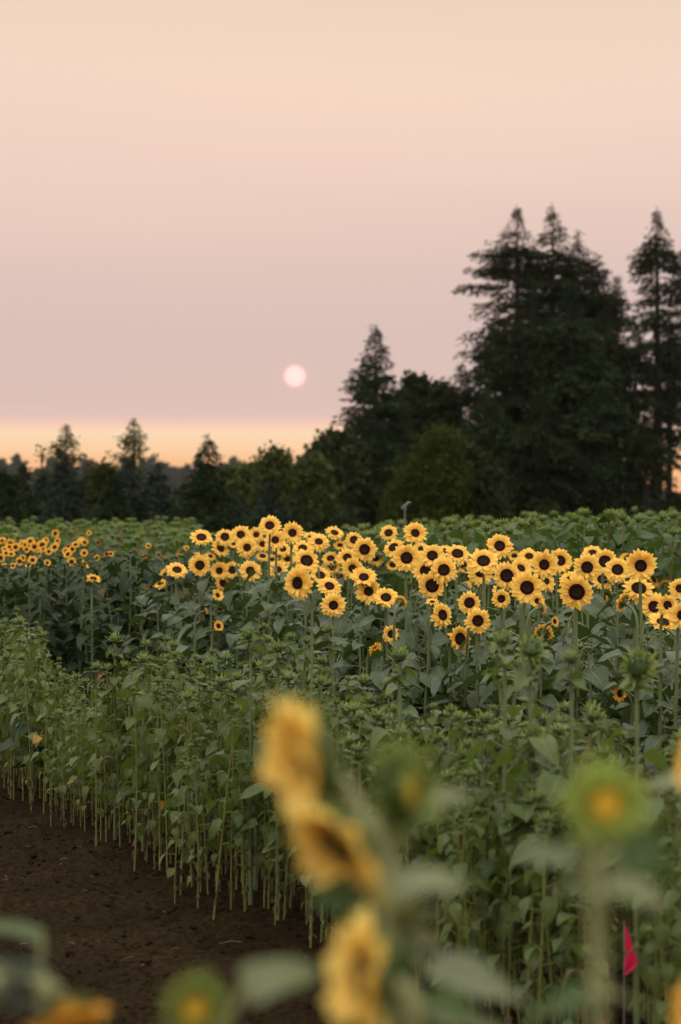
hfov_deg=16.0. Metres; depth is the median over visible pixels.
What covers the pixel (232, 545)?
sunflower
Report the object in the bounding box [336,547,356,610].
sunflower
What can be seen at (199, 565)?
sunflower
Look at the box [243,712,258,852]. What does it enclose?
young sunflower
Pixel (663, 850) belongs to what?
young sunflower
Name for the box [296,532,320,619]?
sunflower
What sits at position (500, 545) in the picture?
sunflower
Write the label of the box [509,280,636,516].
fir tree
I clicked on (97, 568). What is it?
bushy sunflower
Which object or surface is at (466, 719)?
young sunflower
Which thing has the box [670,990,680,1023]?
sunflower
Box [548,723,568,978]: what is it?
young sunflower
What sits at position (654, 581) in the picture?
sunflower
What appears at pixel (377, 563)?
sunflower
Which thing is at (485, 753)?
young sunflower
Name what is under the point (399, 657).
budding sunflower
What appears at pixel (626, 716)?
leafy sunflower
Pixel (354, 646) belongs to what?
leafy sunflower
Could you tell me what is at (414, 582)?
budding field sunflower
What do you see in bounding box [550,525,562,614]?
budding field sunflower
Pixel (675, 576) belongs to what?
budding field sunflower
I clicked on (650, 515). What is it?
budding field sunflower
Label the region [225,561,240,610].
sunflower
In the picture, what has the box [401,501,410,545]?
water pipe
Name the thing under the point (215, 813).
young sunflower
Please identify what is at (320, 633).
leafy sunflower
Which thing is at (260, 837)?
young sunflower
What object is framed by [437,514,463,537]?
budding field sunflower
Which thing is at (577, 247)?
fir tree
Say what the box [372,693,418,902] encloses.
young sunflower
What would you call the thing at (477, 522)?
budding field sunflower
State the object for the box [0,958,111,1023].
sunflower
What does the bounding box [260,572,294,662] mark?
leafy sunflower
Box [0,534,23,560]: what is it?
budding field sunflower
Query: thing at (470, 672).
leafy sunflower
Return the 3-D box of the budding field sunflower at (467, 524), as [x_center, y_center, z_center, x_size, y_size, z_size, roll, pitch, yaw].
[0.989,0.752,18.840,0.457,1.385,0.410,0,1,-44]
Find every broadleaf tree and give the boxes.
[1,469,33,517]
[30,444,53,501]
[80,456,125,522]
[181,473,218,522]
[211,460,244,515]
[219,455,265,522]
[236,440,314,529]
[286,446,346,531]
[298,424,382,529]
[370,418,482,530]
[392,369,449,444]
[412,435,522,529]
[428,376,464,430]
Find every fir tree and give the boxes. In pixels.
[325,382,412,528]
[332,324,420,525]
[433,363,490,445]
[450,204,549,422]
[454,321,527,452]
[456,389,549,519]
[468,277,596,518]
[494,389,610,522]
[506,204,603,432]
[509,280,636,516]
[538,380,671,526]
[544,230,628,462]
[570,252,635,462]
[586,299,662,509]
[604,276,634,513]
[606,325,678,515]
[613,424,679,521]
[618,207,680,514]
[630,329,680,501]
[653,253,680,444]
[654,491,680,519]
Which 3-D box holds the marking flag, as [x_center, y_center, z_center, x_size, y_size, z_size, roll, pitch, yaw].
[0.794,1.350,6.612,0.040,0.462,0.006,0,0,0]
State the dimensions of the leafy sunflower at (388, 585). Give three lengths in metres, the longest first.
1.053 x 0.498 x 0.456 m
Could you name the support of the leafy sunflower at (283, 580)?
on the ground
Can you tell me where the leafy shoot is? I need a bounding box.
[0,920,45,1021]
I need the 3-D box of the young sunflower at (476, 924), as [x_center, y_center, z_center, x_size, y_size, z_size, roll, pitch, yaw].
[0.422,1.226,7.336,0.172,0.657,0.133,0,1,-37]
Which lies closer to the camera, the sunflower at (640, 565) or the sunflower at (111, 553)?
the sunflower at (640, 565)
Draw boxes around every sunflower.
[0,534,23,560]
[0,537,5,545]
[0,554,11,602]
[0,561,14,614]
[0,562,13,653]
[0,562,53,681]
[0,563,23,625]
[0,563,34,649]
[0,564,24,663]
[0,565,13,655]
[0,565,28,651]
[0,574,5,614]
[0,574,23,602]
[0,688,56,800]
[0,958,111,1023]
[1,546,7,573]
[1,560,33,629]
[2,549,8,562]
[4,532,22,548]
[4,539,14,568]
[6,543,12,572]
[7,550,14,567]
[11,543,19,581]
[12,557,24,604]
[13,568,47,648]
[15,549,29,586]
[17,567,52,625]
[18,540,26,564]
[19,554,27,597]
[20,569,61,681]
[21,568,73,683]
[22,565,50,659]
[22,567,63,661]
[23,530,56,559]
[23,546,29,591]
[26,537,34,553]
[28,535,54,557]
[28,556,53,654]
[29,541,38,557]
[31,534,62,654]
[31,553,63,598]
[31,564,62,668]
[33,595,71,669]
[36,559,64,666]
[37,539,47,555]
[39,554,72,685]
[43,537,53,573]
[45,548,60,588]
[47,562,70,653]
[47,568,64,675]
[49,562,83,683]
[50,543,62,577]
[51,530,63,557]
[51,560,89,680]
[54,537,60,552]
[54,563,86,676]
[55,547,80,670]
[59,556,110,706]
[61,541,92,563]
[61,544,72,615]
[61,557,90,664]
[61,561,103,700]
[64,550,81,658]
[66,565,108,693]
[67,545,75,577]
[68,549,93,620]
[69,536,102,568]
[69,541,80,576]
[71,574,113,706]
[72,581,110,688]
[75,561,106,663]
[76,546,87,566]
[76,555,122,704]
[77,536,123,562]
[77,539,87,578]
[77,543,105,651]
[80,576,138,678]
[85,630,133,839]
[86,530,115,553]
[89,598,138,695]
[93,563,117,661]
[94,554,114,644]
[95,547,110,564]
[95,551,114,613]
[95,607,139,692]
[97,553,138,672]
[98,552,126,643]
[101,552,127,573]
[102,551,139,700]
[103,535,136,560]
[104,551,116,645]
[105,553,137,664]
[108,550,153,673]
[111,577,139,687]
[111,686,157,870]
[113,548,138,592]
[114,639,167,840]
[115,715,142,849]
[117,653,162,851]
[119,591,152,668]
[120,554,152,666]
[120,731,148,850]
[121,591,163,689]
[121,617,161,694]
[123,538,155,558]
[123,563,148,637]
[124,535,152,566]
[127,554,151,611]
[128,592,183,707]
[129,557,174,677]
[131,531,154,555]
[131,555,174,661]
[132,660,157,844]
[132,669,184,858]
[134,743,168,868]
[135,655,181,843]
[135,712,163,861]
[137,543,150,576]
[138,559,165,650]
[138,658,184,862]
[139,612,192,694]
[139,696,175,849]
[142,592,185,673]
[143,685,178,870]
[144,580,167,640]
[144,591,183,690]
[145,675,178,872]
[146,578,178,654]
[147,602,174,631]
[147,680,179,850]
[147,719,175,852]
[148,557,182,684]
[153,592,184,656]
[155,958,323,1023]
[156,670,184,831]
[157,607,222,706]
[158,601,196,703]
[158,756,196,903]
[159,562,192,690]
[159,567,173,629]
[161,554,198,602]
[162,538,179,558]
[162,704,203,894]
[163,554,197,642]
[165,673,191,854]
[165,686,193,847]
[167,687,206,832]
[168,529,226,681]
[168,690,217,886]
[169,554,226,685]
[170,711,210,876]
[174,539,190,561]
[174,594,208,697]
[174,738,215,891]
[175,653,213,862]
[175,676,226,869]
[175,719,195,853]
[176,537,199,559]
[178,627,216,673]
[179,539,211,556]
[179,545,221,693]
[179,620,240,710]
[179,755,214,908]
[180,672,211,853]
[182,557,203,616]
[183,553,215,600]
[184,588,242,679]
[184,733,219,894]
[186,543,218,581]
[187,587,216,658]
[188,552,205,612]
[188,589,233,685]
[188,593,241,685]
[190,680,213,846]
[193,665,217,848]
[194,721,212,852]
[195,590,234,681]
[195,673,235,879]
[196,546,233,631]
[196,606,231,681]
[197,541,229,632]
[198,655,225,794]
[198,685,230,858]
[198,730,231,874]
[202,692,225,858]
[202,695,248,865]
[203,557,216,589]
[204,698,232,880]
[206,716,220,866]
[206,719,258,909]
[207,704,248,919]
[208,529,236,613]
[208,532,216,551]
[208,541,240,614]
[209,632,261,705]
[209,684,256,893]
[210,561,241,649]
[210,650,241,853]
[213,702,252,860]
[213,739,241,874]
[214,584,267,690]
[215,577,228,591]
[215,694,247,888]
[216,745,248,889]
[217,587,261,698]
[217,626,275,904]
[218,547,245,560]
[221,536,280,644]
[223,525,266,662]
[223,645,273,773]
[224,591,255,633]
[224,670,263,876]
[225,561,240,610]
[227,546,245,563]
[227,634,280,889]
[228,662,256,750]
[230,759,254,911]
[231,759,263,909]
[232,581,257,634]
[233,560,270,694]
[233,736,267,900]
[235,555,269,602]
[235,578,288,714]
[237,640,316,919]
[238,660,261,861]
[238,676,260,836]
[239,515,284,662]
[239,622,282,848]
[239,657,275,733]
[240,589,297,687]
[240,682,287,908]
[243,658,282,782]
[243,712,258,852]
[243,725,267,860]
[243,734,261,851]
[244,569,267,610]
[245,659,264,850]
[245,663,281,879]
[248,527,282,601]
[249,718,275,907]
[251,551,294,663]
[252,688,283,902]
[253,582,307,661]
[253,695,295,896]
[255,552,271,603]
[256,530,287,654]
[256,537,284,654]
[256,801,285,881]
[257,589,313,686]
[257,731,280,884]
[257,777,294,924]
[258,694,378,1006]
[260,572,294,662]
[261,521,311,677]
[261,802,298,919]
[261,818,291,889]
[265,560,288,659]
[266,543,295,567]
[266,554,284,658]
[266,579,298,642]
[267,689,316,908]
[269,543,289,660]
[269,587,310,660]
[271,632,316,854]
[271,693,313,874]
[272,614,320,692]
[272,694,299,898]
[274,801,299,914]
[276,565,351,918]
[280,553,295,642]
[280,665,297,823]
[280,671,297,888]
[280,801,308,924]
[281,636,322,884]
[282,549,342,692]
[282,793,472,1023]
[285,664,315,870]
[290,684,325,908]
[290,788,326,939]
[291,675,338,927]
[292,540,328,681]
[294,543,329,564]
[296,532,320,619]
[297,578,355,693]
[299,526,343,639]
[299,654,334,804]
[299,805,319,907]
[300,532,352,654]
[300,656,330,716]
[300,732,332,947]
[301,593,371,705]
[307,551,344,619]
[307,601,348,661]
[307,694,335,909]
[308,587,354,643]
[311,567,330,655]
[311,713,358,942]
[311,740,351,951]
[313,571,346,654]
[313,601,361,689]
[314,598,375,720]
[314,601,352,725]
[314,624,353,743]
[315,560,354,654]
[315,712,345,927]
[316,796,337,917]
[317,608,360,701]
[320,911,340,950]
[322,680,351,745]
[322,905,483,1023]
[323,562,340,575]
[326,523,357,539]
[328,557,362,662]
[329,599,385,731]
[330,642,386,744]
[330,698,351,748]
[330,711,342,796]
[332,701,367,923]
[333,527,360,552]
[333,541,346,590]
[333,630,383,745]
[333,674,358,734]
[335,700,363,767]
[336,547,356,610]
[336,566,384,743]
[336,735,364,922]
[336,774,353,932]
[337,532,361,614]
[337,625,413,744]
[337,753,366,931]
[338,573,357,607]
[339,537,391,712]
[339,760,374,811]
[340,673,374,775]
[341,710,377,914]
[342,603,391,725]
[343,531,403,599]
[344,581,397,713]
[346,742,377,924]
[350,567,378,616]
[350,595,421,755]
[350,754,367,925]
[352,555,397,609]
[354,589,397,632]
[355,578,403,699]
[356,600,418,741]
[356,647,420,738]
[357,531,365,537]
[357,709,387,817]
[358,525,365,538]
[358,587,423,743]
[359,527,391,582]
[359,535,390,588]
[360,692,389,788]
[364,710,395,801]
[365,744,411,861]
[366,760,413,859]
[367,729,534,1023]
[370,584,403,664]
[370,645,430,867]
[371,589,400,666]
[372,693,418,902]
[375,580,424,690]
[378,538,421,669]
[378,667,418,755]
[379,524,397,588]
[379,703,422,869]
[380,559,445,687]
[380,598,458,767]
[381,537,418,592]
[381,560,397,655]
[382,538,413,592]
[385,602,457,738]
[388,712,428,903]
[389,543,435,736]
[390,722,433,988]
[391,522,427,667]
[395,520,408,573]
[395,527,403,535]
[395,535,423,589]
[395,592,444,703]
[397,541,429,622]
[397,611,444,743]
[398,828,418,857]
[401,587,425,619]
[401,749,432,970]
[402,543,427,622]
[406,743,435,902]
[408,702,454,963]
[410,573,456,706]
[410,621,435,720]
[410,720,429,863]
[410,732,477,984]
[414,625,492,767]
[414,783,449,978]
[415,721,446,847]
[416,544,455,745]
[416,603,461,694]
[416,707,457,956]
[416,737,521,936]
[417,527,452,613]
[417,719,442,930]
[418,703,487,951]
[418,741,454,966]
[418,821,455,954]
[418,834,442,955]
[419,585,471,633]
[420,517,429,525]
[420,557,473,708]
[420,748,479,988]
[420,790,462,988]
[425,621,493,720]
[426,517,463,603]
[426,522,458,589]
[426,590,487,770]
[427,520,441,533]
[427,769,479,937]
[428,518,454,544]
[428,654,490,784]
[428,700,475,783]
[429,589,458,609]
[429,719,488,942]
[429,768,483,950]
[430,539,462,601]
[430,614,487,705]
[430,737,449,825]
[430,815,452,953]
[431,765,494,992]
[434,813,476,997]
[435,618,468,709]
[435,710,483,953]
[436,544,488,704]
[436,607,493,766]
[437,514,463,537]
[437,803,496,1010]
[438,525,455,601]
[440,518,464,544]
[440,566,497,704]
[440,579,508,683]
[441,769,497,997]
[442,545,454,589]
[443,586,473,614]
[443,759,473,951]
[445,520,482,587]
[446,538,470,595]
[446,548,516,703]
[447,581,469,615]
[448,565,474,604]
[449,559,476,599]
[451,724,501,906]
[452,608,498,706]
[452,811,513,1017]
[454,742,523,1003]
[455,589,524,762]
[455,711,475,751]
[457,516,481,578]
[458,583,477,613]
[459,523,503,604]
[459,585,485,615]
[461,708,482,747]
[462,532,505,591]
[462,776,517,958]
[462,805,507,1006]
[463,519,487,591]
[464,527,492,587]
[464,626,527,1014]
[466,576,496,703]
[468,515,486,536]
[468,629,513,725]
[469,574,511,680]
[469,775,494,962]
[470,711,499,956]
[471,517,518,585]
[471,534,513,626]
[473,516,496,543]
[474,708,498,758]
[475,724,522,1012]
[477,601,569,776]
[478,602,549,719]
[478,746,497,943]
[479,654,522,764]
[480,608,497,703]
[480,802,516,1009]
[483,526,517,586]
[483,588,530,641]
[483,704,502,770]
[484,593,549,761]
[484,633,564,1015]
[484,720,520,947]
[485,571,554,734]
[485,713,527,971]
[487,561,518,660]
[487,606,544,651]
[487,707,563,979]
[487,774,527,974]
[487,811,534,1023]
[488,789,530,1023]
[489,659,528,775]
[490,723,580,1013]
[490,792,522,983]
[491,526,532,617]
[491,624,580,765]
[492,586,512,592]
[492,617,568,759]
[495,761,564,1009]
[497,643,581,723]
[498,844,527,1002]
[499,635,549,719]
[500,523,535,611]
[500,723,527,793]
[503,784,559,1012]
[505,517,538,559]
[506,519,549,563]
[506,609,534,659]
[507,550,533,631]
[507,641,555,673]
[507,648,600,1021]
[507,807,559,1020]
[508,810,577,1023]
[509,592,555,608]
[510,516,536,548]
[510,751,669,1023]
[511,603,554,678]
[511,746,548,942]
[512,549,560,707]
[512,558,531,614]
[513,603,551,658]
[515,728,527,752]
[515,766,568,1023]
[516,682,547,794]
[517,772,582,1000]
[518,511,556,593]
[518,547,545,614]
[518,714,568,942]
[518,766,550,935]
[518,790,580,1023]
[519,516,556,613]
[520,519,555,632]
[521,511,529,521]
[522,711,554,973]
[530,516,574,652]
[532,577,555,677]
[532,613,560,672]
[533,630,571,684]
[534,548,572,667]
[535,526,559,596]
[537,524,569,595]
[537,625,586,672]
[537,865,587,1021]
[538,515,545,524]
[539,716,574,953]
[541,514,556,615]
[541,576,568,646]
[541,811,583,985]
[542,573,612,753]
[542,753,564,954]
[543,607,583,708]
[544,589,562,651]
[544,604,619,743]
[544,817,568,1015]
[547,510,558,625]
[547,636,609,774]
[548,517,576,557]
[548,646,634,775]
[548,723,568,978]
[548,772,568,977]
[549,513,582,558]
[549,513,586,595]
[549,704,608,1023]
[549,753,591,975]
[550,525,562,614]
[551,701,585,838]
[551,809,586,975]
[552,616,596,697]
[553,571,605,669]
[554,518,603,598]
[557,644,618,747]
[557,750,609,1023]
[557,845,608,1023]
[558,742,631,1023]
[559,593,629,741]
[559,736,591,838]
[560,507,598,612]
[561,741,618,923]
[562,723,586,841]
[562,859,588,1023]
[563,507,598,556]
[563,598,607,700]
[565,714,626,970]
[567,768,587,989]
[570,548,618,660]
[573,553,620,705]
[574,699,606,968]
[574,720,599,762]
[574,835,614,933]
[577,755,628,965]
[578,748,644,1023]
[580,522,606,591]
[581,606,649,710]
[581,621,628,748]
[581,721,614,998]
[582,545,612,650]
[582,602,639,751]
[582,731,632,960]
[583,577,663,773]
[583,591,608,667]
[584,602,641,750]
[586,557,629,652]
[588,579,605,653]
[590,590,639,661]
[591,573,614,652]
[593,508,629,636]
[594,508,635,601]
[594,527,621,593]
[594,580,643,629]
[594,592,630,634]
[595,512,644,607]
[595,592,673,780]
[597,574,615,648]
[603,548,680,777]
[603,598,625,630]
[603,623,644,741]
[603,645,677,1023]
[604,719,632,931]
[605,592,660,716]
[605,687,657,796]
[606,513,660,581]
[606,635,673,781]
[606,759,640,1007]
[608,594,680,795]
[609,647,671,777]
[614,517,661,606]
[616,508,650,553]
[618,552,629,601]
[618,847,664,1018]
[620,577,658,618]
[620,633,680,779]
[620,633,680,782]
[620,664,680,795]
[621,768,664,1023]
[624,602,680,820]
[624,747,659,816]
[626,620,679,677]
[627,787,680,1015]
[629,913,643,981]
[630,506,647,521]
[630,513,667,580]
[632,846,673,1023]
[633,527,680,599]
[633,804,674,1023]
[639,613,680,780]
[639,796,678,1023]
[641,510,680,591]
[641,754,680,790]
[642,790,680,951]
[643,704,677,801]
[644,620,670,649]
[644,631,680,764]
[644,634,680,725]
[645,512,657,525]
[647,523,675,589]
[647,526,680,588]
[649,750,680,1023]
[650,731,680,952]
[652,510,680,576]
[655,510,680,580]
[657,799,672,1003]
[658,741,679,891]
[659,579,670,596]
[659,738,680,997]
[664,527,680,579]
[665,515,679,563]
[665,768,680,950]
[667,727,680,890]
[668,578,680,678]
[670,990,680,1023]
[672,544,680,580]
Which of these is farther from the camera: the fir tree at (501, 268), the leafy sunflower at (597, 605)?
the fir tree at (501, 268)
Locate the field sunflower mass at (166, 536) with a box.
[0,515,664,624]
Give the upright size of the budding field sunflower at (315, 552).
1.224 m
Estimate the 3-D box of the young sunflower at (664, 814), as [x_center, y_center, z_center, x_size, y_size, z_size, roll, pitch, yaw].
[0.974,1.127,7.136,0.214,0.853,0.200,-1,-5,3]
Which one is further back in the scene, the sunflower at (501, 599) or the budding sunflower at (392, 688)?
the sunflower at (501, 599)
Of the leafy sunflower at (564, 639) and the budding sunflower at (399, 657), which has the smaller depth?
the budding sunflower at (399, 657)
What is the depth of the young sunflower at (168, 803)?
9.89 m
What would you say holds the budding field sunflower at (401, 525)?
on the ground
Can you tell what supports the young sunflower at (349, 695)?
on the ground
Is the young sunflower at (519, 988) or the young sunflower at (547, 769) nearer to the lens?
the young sunflower at (519, 988)
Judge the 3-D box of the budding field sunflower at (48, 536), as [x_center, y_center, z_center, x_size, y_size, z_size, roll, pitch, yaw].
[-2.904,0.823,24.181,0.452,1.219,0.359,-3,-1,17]
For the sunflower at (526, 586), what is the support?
on the ground
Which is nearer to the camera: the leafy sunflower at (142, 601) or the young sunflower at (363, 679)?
the young sunflower at (363, 679)
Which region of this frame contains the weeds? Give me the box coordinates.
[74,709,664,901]
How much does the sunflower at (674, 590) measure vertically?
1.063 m
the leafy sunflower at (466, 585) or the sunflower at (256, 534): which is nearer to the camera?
the leafy sunflower at (466, 585)
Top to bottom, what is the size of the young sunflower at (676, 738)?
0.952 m
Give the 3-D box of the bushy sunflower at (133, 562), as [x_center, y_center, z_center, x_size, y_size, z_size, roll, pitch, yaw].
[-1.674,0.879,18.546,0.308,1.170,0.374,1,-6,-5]
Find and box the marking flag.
[624,921,637,1023]
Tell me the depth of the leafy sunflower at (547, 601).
15.26 m
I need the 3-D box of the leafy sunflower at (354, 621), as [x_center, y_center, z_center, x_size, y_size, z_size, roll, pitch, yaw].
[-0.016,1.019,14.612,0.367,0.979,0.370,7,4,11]
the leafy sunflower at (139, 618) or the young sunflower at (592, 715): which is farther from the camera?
the leafy sunflower at (139, 618)
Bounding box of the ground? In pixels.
[0,502,675,1023]
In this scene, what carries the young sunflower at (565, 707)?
on the ground
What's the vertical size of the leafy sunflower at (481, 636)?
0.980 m
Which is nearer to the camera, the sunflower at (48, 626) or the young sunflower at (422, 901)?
the young sunflower at (422, 901)
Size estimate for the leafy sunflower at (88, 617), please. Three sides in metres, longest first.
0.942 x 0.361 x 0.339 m
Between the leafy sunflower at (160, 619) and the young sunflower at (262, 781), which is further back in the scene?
the leafy sunflower at (160, 619)
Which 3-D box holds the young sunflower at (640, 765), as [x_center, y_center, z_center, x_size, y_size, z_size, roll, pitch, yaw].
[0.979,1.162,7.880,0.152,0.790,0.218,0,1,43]
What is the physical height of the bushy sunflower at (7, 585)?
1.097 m
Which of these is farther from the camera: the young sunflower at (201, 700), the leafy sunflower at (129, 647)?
the leafy sunflower at (129, 647)
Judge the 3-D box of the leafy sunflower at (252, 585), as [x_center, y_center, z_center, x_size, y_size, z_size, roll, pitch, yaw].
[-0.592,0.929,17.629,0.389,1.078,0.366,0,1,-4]
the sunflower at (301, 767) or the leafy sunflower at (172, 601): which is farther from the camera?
the leafy sunflower at (172, 601)
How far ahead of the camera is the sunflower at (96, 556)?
20.42 m
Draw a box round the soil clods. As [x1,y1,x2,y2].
[0,769,672,1023]
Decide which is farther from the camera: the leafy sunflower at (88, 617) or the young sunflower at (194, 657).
the leafy sunflower at (88, 617)
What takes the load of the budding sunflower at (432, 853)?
on the ground
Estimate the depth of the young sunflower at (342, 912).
8.21 m
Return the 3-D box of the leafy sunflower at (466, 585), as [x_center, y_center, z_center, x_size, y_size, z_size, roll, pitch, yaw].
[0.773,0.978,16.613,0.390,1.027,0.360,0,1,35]
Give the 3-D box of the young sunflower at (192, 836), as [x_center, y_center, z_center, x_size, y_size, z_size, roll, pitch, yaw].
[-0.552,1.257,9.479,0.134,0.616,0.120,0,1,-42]
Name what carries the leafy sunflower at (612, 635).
on the ground
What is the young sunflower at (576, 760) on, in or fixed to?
on the ground
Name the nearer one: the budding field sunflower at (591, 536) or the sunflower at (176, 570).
the sunflower at (176, 570)
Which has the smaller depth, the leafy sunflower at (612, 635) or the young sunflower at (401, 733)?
the young sunflower at (401, 733)
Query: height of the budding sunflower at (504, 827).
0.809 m
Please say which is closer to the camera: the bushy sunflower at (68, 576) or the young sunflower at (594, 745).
the young sunflower at (594, 745)
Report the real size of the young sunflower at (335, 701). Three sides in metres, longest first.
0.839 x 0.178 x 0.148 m
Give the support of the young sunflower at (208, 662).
on the ground
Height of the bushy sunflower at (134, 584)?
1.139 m
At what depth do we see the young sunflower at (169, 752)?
10.85 m
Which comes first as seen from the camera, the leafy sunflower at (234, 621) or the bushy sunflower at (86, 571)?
the leafy sunflower at (234, 621)
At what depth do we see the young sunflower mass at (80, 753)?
11.69 m
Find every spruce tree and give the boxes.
[0,465,16,525]
[0,468,28,530]
[1,463,52,525]
[20,453,96,529]
[30,469,60,525]
[69,458,95,516]
[87,475,138,529]
[88,458,171,530]
[132,461,182,522]
[165,432,254,538]
[174,485,193,518]
[224,501,249,528]
[225,491,254,526]
[249,481,304,538]
[282,485,324,541]
[326,491,365,533]
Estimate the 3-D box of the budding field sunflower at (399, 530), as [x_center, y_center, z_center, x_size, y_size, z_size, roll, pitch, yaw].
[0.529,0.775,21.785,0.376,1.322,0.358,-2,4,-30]
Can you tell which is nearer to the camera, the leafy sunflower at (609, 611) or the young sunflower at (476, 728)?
the young sunflower at (476, 728)
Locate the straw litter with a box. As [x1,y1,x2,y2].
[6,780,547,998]
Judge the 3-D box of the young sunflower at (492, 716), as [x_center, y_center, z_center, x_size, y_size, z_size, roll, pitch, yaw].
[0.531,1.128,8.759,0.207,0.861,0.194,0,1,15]
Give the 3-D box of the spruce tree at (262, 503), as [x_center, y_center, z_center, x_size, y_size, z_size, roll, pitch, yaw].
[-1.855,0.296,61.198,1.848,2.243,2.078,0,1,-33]
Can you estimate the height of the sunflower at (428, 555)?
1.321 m
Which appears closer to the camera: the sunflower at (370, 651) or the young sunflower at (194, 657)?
the young sunflower at (194, 657)
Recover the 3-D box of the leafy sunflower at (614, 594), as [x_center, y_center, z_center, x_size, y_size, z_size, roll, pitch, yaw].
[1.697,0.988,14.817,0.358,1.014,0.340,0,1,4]
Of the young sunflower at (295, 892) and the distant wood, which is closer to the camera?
the young sunflower at (295, 892)
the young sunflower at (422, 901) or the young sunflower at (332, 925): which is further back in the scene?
the young sunflower at (332, 925)
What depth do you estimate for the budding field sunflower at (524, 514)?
22.96 m
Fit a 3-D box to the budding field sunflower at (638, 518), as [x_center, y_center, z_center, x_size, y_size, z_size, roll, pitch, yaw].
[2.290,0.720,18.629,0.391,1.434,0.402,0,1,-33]
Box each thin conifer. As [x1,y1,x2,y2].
[38,423,93,526]
[104,418,163,527]
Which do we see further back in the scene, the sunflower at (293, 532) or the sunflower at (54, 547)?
the sunflower at (54, 547)
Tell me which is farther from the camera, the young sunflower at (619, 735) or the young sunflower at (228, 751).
the young sunflower at (228, 751)
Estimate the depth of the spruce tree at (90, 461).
63.95 m
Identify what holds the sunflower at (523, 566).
on the ground
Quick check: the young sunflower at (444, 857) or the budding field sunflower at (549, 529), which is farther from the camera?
the budding field sunflower at (549, 529)
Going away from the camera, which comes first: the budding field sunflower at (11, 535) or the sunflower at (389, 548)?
the sunflower at (389, 548)
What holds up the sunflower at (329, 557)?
on the ground
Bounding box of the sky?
[0,0,680,492]
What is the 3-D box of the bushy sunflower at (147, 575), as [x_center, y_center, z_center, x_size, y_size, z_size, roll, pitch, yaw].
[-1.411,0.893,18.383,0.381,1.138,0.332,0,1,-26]
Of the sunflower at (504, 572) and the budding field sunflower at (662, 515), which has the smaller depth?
the sunflower at (504, 572)
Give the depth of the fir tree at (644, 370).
111.70 m
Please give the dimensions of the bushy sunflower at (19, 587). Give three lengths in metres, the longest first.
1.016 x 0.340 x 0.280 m
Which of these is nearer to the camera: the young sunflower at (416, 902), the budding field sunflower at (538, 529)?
the young sunflower at (416, 902)
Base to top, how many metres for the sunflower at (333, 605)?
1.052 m
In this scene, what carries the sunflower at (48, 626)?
on the ground
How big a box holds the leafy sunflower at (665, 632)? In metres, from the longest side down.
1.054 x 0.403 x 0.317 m
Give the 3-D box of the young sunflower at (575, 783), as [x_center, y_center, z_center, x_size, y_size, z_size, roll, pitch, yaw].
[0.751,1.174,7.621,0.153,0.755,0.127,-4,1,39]
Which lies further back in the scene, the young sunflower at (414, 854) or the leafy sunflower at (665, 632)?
the leafy sunflower at (665, 632)
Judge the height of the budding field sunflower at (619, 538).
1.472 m
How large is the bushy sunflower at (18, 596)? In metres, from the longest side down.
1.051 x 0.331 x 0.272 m
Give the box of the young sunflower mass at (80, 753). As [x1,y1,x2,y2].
[0,607,680,1023]
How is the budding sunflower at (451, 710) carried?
on the ground
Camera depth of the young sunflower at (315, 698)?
9.19 m
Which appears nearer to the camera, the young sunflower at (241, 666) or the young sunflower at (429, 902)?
the young sunflower at (429, 902)
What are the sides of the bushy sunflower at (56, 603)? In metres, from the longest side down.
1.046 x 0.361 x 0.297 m
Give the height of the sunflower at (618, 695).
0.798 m
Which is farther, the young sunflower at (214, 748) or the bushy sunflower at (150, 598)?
the bushy sunflower at (150, 598)
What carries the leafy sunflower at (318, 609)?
on the ground
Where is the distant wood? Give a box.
[0,453,680,501]
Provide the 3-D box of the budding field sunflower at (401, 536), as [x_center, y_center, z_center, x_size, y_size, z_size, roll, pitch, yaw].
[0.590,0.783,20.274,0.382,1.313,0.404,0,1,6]
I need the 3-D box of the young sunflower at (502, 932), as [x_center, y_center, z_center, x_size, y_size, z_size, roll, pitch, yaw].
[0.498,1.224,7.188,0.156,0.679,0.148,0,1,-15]
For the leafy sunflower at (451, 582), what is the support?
on the ground
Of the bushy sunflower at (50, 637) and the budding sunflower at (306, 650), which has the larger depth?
the bushy sunflower at (50, 637)
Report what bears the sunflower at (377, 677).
on the ground
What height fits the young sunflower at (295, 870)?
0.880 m
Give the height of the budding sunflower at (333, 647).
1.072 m
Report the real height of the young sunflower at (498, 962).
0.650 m
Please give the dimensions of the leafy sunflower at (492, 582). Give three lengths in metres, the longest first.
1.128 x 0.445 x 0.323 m
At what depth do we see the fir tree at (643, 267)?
115.64 m
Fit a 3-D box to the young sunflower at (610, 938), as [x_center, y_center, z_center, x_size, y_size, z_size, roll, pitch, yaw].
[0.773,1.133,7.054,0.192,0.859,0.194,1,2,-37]
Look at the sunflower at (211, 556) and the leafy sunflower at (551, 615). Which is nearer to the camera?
the leafy sunflower at (551, 615)
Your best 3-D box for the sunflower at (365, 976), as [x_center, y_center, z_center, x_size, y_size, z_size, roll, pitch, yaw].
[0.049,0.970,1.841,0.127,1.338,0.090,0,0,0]
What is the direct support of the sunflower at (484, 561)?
on the ground
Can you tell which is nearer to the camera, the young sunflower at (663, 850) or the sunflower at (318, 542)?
the young sunflower at (663, 850)
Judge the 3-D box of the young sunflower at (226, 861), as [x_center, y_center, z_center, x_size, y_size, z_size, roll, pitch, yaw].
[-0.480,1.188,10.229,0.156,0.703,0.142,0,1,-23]
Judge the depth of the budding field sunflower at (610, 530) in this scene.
18.25 m
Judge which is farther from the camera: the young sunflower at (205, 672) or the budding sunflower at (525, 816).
the young sunflower at (205, 672)
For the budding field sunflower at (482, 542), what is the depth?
19.36 m
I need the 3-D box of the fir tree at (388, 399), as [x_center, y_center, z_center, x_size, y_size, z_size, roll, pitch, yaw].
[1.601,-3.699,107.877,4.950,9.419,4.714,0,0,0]

